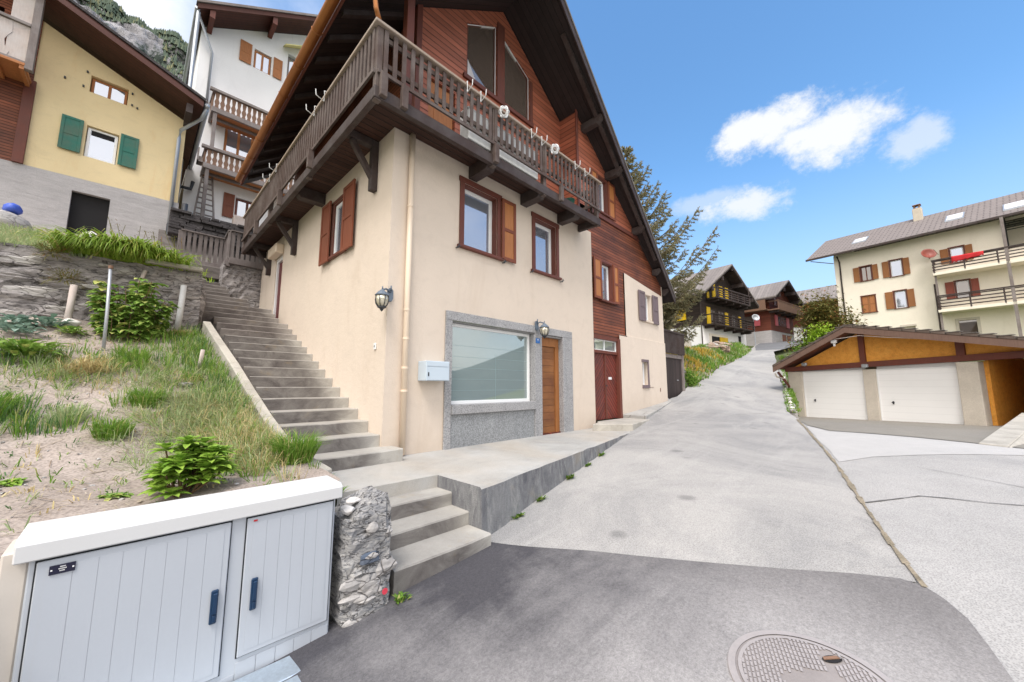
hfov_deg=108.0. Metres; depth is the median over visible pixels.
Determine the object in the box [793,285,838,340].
brown chalet
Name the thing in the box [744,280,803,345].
red chalet
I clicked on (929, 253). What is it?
satellite dish
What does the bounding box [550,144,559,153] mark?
lattice ball
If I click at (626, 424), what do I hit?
doorstep
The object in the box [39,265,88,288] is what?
wall plant
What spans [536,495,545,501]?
kerb weed
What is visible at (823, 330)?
shrub
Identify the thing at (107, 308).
metal pole
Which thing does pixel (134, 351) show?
grass tuft
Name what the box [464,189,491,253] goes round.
window
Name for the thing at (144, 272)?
wooden peg
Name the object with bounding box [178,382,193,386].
pale stone
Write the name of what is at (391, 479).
landing
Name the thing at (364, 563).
rubble post
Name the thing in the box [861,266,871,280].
window
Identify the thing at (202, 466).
shrub
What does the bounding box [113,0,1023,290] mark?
sky
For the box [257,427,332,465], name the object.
grass tuft
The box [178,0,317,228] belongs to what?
white house
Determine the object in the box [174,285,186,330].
plastic post
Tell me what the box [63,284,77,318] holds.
wooden stake
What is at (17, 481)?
leafy weed
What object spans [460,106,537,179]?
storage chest
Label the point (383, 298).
wall lantern
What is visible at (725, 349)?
boulder
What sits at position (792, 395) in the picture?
verge grass
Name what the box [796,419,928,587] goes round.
seam strip
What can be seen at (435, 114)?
balcony door
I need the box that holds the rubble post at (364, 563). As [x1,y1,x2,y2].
[328,486,396,627]
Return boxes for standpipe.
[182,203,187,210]
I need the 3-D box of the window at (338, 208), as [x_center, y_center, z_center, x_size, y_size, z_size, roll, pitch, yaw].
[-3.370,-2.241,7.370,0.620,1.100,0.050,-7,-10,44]
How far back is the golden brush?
18.94 m
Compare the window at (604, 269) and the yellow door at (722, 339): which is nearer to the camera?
the window at (604, 269)
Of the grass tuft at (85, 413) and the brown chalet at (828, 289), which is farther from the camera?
the brown chalet at (828, 289)
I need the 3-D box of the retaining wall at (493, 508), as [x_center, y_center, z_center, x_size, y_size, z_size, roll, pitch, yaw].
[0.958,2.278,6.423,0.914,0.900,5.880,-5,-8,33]
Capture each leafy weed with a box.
[0,478,26,486]
[97,492,133,500]
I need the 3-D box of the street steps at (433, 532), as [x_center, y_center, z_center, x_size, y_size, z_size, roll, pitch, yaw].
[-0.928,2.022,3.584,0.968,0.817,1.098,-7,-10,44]
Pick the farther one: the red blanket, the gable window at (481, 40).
the red blanket
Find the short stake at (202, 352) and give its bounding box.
[197,349,204,366]
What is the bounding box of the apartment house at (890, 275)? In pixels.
[805,191,1023,335]
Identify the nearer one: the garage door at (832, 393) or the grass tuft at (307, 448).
the grass tuft at (307, 448)
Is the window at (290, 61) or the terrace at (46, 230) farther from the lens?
the window at (290, 61)
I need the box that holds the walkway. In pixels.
[394,428,629,488]
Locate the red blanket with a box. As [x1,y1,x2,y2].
[951,251,983,262]
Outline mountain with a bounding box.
[74,0,234,211]
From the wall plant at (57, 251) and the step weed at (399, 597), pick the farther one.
the wall plant at (57, 251)
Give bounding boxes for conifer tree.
[621,145,720,343]
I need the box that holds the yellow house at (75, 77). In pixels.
[0,0,209,245]
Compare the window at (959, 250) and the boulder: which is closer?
the boulder
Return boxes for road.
[491,344,915,581]
[755,340,803,349]
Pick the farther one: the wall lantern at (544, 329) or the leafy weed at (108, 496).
the wall lantern at (544, 329)
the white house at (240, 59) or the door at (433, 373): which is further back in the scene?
the white house at (240, 59)
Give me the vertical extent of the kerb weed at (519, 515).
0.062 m
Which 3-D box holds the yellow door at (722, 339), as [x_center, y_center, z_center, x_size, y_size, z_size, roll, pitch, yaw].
[19.551,0.146,34.270,1.450,0.900,0.080,5,-9,-35]
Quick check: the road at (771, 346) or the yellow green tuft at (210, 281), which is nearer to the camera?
the yellow green tuft at (210, 281)
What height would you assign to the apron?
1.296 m
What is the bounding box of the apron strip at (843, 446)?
[807,426,1023,461]
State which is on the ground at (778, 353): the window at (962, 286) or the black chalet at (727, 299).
the black chalet at (727, 299)
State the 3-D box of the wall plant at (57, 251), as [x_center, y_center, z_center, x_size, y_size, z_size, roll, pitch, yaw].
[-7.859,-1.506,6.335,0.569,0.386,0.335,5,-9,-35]
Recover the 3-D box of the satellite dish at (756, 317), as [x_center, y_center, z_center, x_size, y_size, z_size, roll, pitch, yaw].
[24.120,-0.902,36.611,0.636,3.552,0.662,-7,-10,44]
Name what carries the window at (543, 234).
in the chalet house at (422, 206)
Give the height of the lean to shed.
2.820 m
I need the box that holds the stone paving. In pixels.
[623,398,671,418]
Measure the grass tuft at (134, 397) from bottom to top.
0.339 m
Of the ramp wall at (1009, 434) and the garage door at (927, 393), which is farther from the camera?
the garage door at (927, 393)
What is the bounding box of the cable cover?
[233,656,300,681]
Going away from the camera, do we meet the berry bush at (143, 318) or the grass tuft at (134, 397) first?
the grass tuft at (134, 397)
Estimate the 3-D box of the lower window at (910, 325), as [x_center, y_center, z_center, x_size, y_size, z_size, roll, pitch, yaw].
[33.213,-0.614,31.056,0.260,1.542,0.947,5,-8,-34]
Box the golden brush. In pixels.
[667,345,724,375]
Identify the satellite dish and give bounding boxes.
[752,314,759,344]
[921,249,937,258]
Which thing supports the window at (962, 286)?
in the apartment house at (890, 275)
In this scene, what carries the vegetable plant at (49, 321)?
on the garden soil
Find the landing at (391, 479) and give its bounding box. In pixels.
[332,462,437,504]
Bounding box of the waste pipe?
[180,181,194,190]
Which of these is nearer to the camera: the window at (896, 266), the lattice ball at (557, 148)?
the lattice ball at (557, 148)
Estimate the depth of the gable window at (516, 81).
9.33 m
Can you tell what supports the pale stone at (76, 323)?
on the garden soil
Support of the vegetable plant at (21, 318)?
on the garden soil
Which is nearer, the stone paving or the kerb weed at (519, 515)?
the kerb weed at (519, 515)
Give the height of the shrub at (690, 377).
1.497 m
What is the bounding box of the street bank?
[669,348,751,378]
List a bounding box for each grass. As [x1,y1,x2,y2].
[0,220,199,275]
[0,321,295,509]
[0,322,320,498]
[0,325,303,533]
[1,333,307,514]
[779,355,801,412]
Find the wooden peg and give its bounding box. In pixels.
[137,270,146,284]
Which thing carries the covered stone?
on the terrace at (46, 230)
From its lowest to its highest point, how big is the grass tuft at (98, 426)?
0.297 m
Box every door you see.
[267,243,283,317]
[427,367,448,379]
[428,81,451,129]
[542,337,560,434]
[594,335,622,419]
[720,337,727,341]
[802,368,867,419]
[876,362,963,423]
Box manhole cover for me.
[727,630,892,681]
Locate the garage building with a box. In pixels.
[772,324,1023,425]
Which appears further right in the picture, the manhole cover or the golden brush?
the manhole cover
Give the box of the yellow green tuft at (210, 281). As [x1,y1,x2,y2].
[191,264,214,282]
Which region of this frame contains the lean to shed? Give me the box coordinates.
[664,329,684,398]
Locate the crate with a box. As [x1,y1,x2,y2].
[232,215,244,224]
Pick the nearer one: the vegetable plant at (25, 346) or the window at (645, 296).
the vegetable plant at (25, 346)
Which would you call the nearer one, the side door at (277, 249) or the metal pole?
the metal pole
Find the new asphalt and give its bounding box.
[265,542,1013,681]
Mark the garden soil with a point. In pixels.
(19, 519)
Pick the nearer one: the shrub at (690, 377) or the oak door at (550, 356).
the oak door at (550, 356)
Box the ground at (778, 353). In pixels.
[199,280,975,505]
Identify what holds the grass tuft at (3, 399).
on the garden soil
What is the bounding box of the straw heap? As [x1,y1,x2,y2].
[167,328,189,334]
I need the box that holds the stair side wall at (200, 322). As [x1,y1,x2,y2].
[198,286,204,330]
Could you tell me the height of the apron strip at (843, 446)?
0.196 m
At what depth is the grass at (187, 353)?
4.82 m
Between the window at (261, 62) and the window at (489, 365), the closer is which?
the window at (489, 365)
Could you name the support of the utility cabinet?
on the new asphalt
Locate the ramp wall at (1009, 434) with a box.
[978,413,1023,447]
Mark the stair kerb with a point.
(223, 351)
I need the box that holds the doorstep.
[593,418,649,430]
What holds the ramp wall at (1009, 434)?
on the ground at (778, 353)
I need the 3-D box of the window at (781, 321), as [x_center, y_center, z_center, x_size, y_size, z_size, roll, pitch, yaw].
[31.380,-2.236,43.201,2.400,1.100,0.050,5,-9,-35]
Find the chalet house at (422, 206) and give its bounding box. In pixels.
[235,0,675,454]
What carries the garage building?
on the ground at (778, 353)
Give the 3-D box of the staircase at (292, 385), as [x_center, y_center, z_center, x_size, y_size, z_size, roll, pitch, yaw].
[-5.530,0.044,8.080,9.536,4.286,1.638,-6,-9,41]
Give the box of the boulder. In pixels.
[708,345,729,352]
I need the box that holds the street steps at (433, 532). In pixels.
[389,487,490,595]
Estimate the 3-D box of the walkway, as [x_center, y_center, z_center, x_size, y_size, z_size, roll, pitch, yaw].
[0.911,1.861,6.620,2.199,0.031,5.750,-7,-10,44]
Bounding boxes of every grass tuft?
[0,382,42,418]
[33,399,99,426]
[71,413,142,441]
[109,343,161,363]
[116,385,172,408]
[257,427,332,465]
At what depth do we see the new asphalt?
2.42 m
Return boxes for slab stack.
[167,207,253,250]
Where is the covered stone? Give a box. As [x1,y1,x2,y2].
[0,209,32,229]
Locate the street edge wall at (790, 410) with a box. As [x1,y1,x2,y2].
[779,370,798,419]
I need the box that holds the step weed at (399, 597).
[393,591,412,604]
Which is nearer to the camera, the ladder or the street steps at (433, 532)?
the street steps at (433, 532)
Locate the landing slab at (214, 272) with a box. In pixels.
[190,263,219,280]
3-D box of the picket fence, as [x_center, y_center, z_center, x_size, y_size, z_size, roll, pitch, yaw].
[-8.737,-2.756,11.474,2.483,1.120,0.838,1,-7,-9]
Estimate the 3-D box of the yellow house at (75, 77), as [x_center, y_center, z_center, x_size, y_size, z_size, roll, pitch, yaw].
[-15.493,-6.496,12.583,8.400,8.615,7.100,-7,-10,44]
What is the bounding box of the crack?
[866,495,1016,504]
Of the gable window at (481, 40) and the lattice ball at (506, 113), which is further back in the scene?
the gable window at (481, 40)
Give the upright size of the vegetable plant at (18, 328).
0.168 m
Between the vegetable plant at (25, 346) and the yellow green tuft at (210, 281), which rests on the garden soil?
the vegetable plant at (25, 346)
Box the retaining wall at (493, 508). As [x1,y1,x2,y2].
[437,434,627,545]
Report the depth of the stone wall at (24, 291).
6.58 m
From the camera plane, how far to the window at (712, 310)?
33.64 m
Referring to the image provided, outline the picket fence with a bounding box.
[177,228,266,269]
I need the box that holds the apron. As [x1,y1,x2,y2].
[801,422,1023,681]
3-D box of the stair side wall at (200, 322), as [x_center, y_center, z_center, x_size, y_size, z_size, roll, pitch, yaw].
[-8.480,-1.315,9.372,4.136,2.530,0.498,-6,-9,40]
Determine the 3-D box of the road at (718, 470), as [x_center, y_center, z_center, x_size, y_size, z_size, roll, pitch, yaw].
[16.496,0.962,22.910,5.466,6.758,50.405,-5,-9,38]
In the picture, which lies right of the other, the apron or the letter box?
the apron
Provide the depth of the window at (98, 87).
11.56 m
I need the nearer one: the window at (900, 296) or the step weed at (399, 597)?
the step weed at (399, 597)
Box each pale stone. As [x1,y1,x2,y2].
[61,318,81,325]
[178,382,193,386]
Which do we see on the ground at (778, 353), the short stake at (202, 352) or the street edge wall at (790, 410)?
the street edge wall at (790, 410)
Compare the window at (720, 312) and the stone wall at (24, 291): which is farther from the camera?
the window at (720, 312)
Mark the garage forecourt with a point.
(964, 433)
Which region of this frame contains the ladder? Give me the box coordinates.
[193,175,214,218]
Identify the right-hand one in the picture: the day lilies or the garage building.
the garage building
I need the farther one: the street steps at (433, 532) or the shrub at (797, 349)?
the shrub at (797, 349)
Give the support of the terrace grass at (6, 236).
on the terrace at (46, 230)
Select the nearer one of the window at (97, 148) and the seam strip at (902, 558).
the seam strip at (902, 558)
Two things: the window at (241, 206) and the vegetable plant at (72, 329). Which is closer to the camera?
the vegetable plant at (72, 329)
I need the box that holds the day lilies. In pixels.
[10,217,208,272]
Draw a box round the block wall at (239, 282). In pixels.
[216,263,261,307]
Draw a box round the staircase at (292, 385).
[201,280,402,471]
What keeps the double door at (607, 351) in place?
in the chalet house at (422, 206)
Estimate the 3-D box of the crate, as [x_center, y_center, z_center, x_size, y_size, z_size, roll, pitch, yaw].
[-10.050,-4.373,13.819,0.400,0.380,0.540,-7,-10,44]
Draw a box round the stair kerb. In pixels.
[202,321,331,473]
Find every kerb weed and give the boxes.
[512,512,525,518]
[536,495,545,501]
[566,474,573,479]
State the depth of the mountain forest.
180.51 m
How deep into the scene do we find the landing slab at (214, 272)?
11.30 m
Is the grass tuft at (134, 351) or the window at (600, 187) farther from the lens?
the window at (600, 187)
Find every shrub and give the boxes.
[135,435,241,499]
[684,363,702,387]
[781,285,867,354]
[784,339,805,357]
[801,322,833,346]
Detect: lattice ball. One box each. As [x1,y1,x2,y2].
[498,106,509,117]
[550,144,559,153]
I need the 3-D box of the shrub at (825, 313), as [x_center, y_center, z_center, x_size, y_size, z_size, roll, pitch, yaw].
[17.461,-0.558,20.613,4.072,5.110,3.544,-7,-10,44]
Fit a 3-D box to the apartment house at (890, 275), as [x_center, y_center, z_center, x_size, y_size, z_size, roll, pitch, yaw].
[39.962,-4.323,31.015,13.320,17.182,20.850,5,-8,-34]
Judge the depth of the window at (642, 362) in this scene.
11.83 m
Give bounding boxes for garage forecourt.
[798,416,1023,447]
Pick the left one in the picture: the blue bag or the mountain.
the blue bag
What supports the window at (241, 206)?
in the white house at (240, 59)
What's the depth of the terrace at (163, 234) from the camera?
12.16 m
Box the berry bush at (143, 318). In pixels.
[84,278,180,342]
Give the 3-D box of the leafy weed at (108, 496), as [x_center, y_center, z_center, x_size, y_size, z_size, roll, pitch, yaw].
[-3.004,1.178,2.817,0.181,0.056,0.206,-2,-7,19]
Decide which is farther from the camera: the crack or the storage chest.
the storage chest
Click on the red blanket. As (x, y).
(964, 256)
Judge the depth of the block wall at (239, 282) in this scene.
11.39 m
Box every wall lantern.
[375,286,392,311]
[535,319,548,338]
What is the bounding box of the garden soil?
[0,316,339,558]
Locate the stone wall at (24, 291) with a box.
[0,242,205,329]
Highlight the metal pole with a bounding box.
[101,265,113,350]
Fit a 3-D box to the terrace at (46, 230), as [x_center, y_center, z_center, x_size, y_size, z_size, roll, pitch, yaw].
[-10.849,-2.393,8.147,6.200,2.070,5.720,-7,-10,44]
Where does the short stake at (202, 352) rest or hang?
on the garden soil
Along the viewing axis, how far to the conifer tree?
17.36 m
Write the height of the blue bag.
0.277 m
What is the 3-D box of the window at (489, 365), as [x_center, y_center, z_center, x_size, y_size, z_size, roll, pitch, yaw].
[-0.388,0.476,7.218,0.050,1.430,2.140,-7,-10,44]
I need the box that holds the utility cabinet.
[0,475,342,681]
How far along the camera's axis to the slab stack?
12.24 m
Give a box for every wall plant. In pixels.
[28,241,74,263]
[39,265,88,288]
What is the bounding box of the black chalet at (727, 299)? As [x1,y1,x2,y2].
[663,264,758,345]
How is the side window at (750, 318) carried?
in the red chalet at (776, 311)
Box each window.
[84,127,117,164]
[91,78,127,104]
[223,128,253,157]
[234,198,253,228]
[253,50,270,74]
[287,57,294,74]
[334,201,342,252]
[451,323,529,404]
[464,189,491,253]
[467,23,495,94]
[505,42,528,119]
[535,223,550,273]
[598,184,603,211]
[602,265,608,299]
[642,362,644,384]
[645,296,647,319]
[710,309,715,322]
[717,310,724,324]
[745,316,752,325]
[778,316,786,326]
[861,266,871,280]
[890,259,902,276]
[895,290,906,307]
[900,324,916,328]
[950,246,963,261]
[956,280,969,297]
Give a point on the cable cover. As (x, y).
(284, 669)
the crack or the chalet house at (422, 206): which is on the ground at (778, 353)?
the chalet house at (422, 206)
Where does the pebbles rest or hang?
on the garden soil
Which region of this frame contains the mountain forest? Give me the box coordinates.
[79,0,224,146]
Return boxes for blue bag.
[2,203,22,214]
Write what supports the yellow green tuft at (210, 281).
on the stone wall at (24, 291)
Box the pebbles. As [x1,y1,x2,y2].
[0,329,284,517]
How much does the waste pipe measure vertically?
0.480 m
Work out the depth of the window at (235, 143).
17.25 m
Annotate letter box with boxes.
[418,361,449,380]
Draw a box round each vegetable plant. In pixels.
[0,313,41,326]
[0,322,47,333]
[0,338,73,357]
[25,313,73,325]
[52,324,90,334]
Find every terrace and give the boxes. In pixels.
[31,226,77,235]
[157,229,259,263]

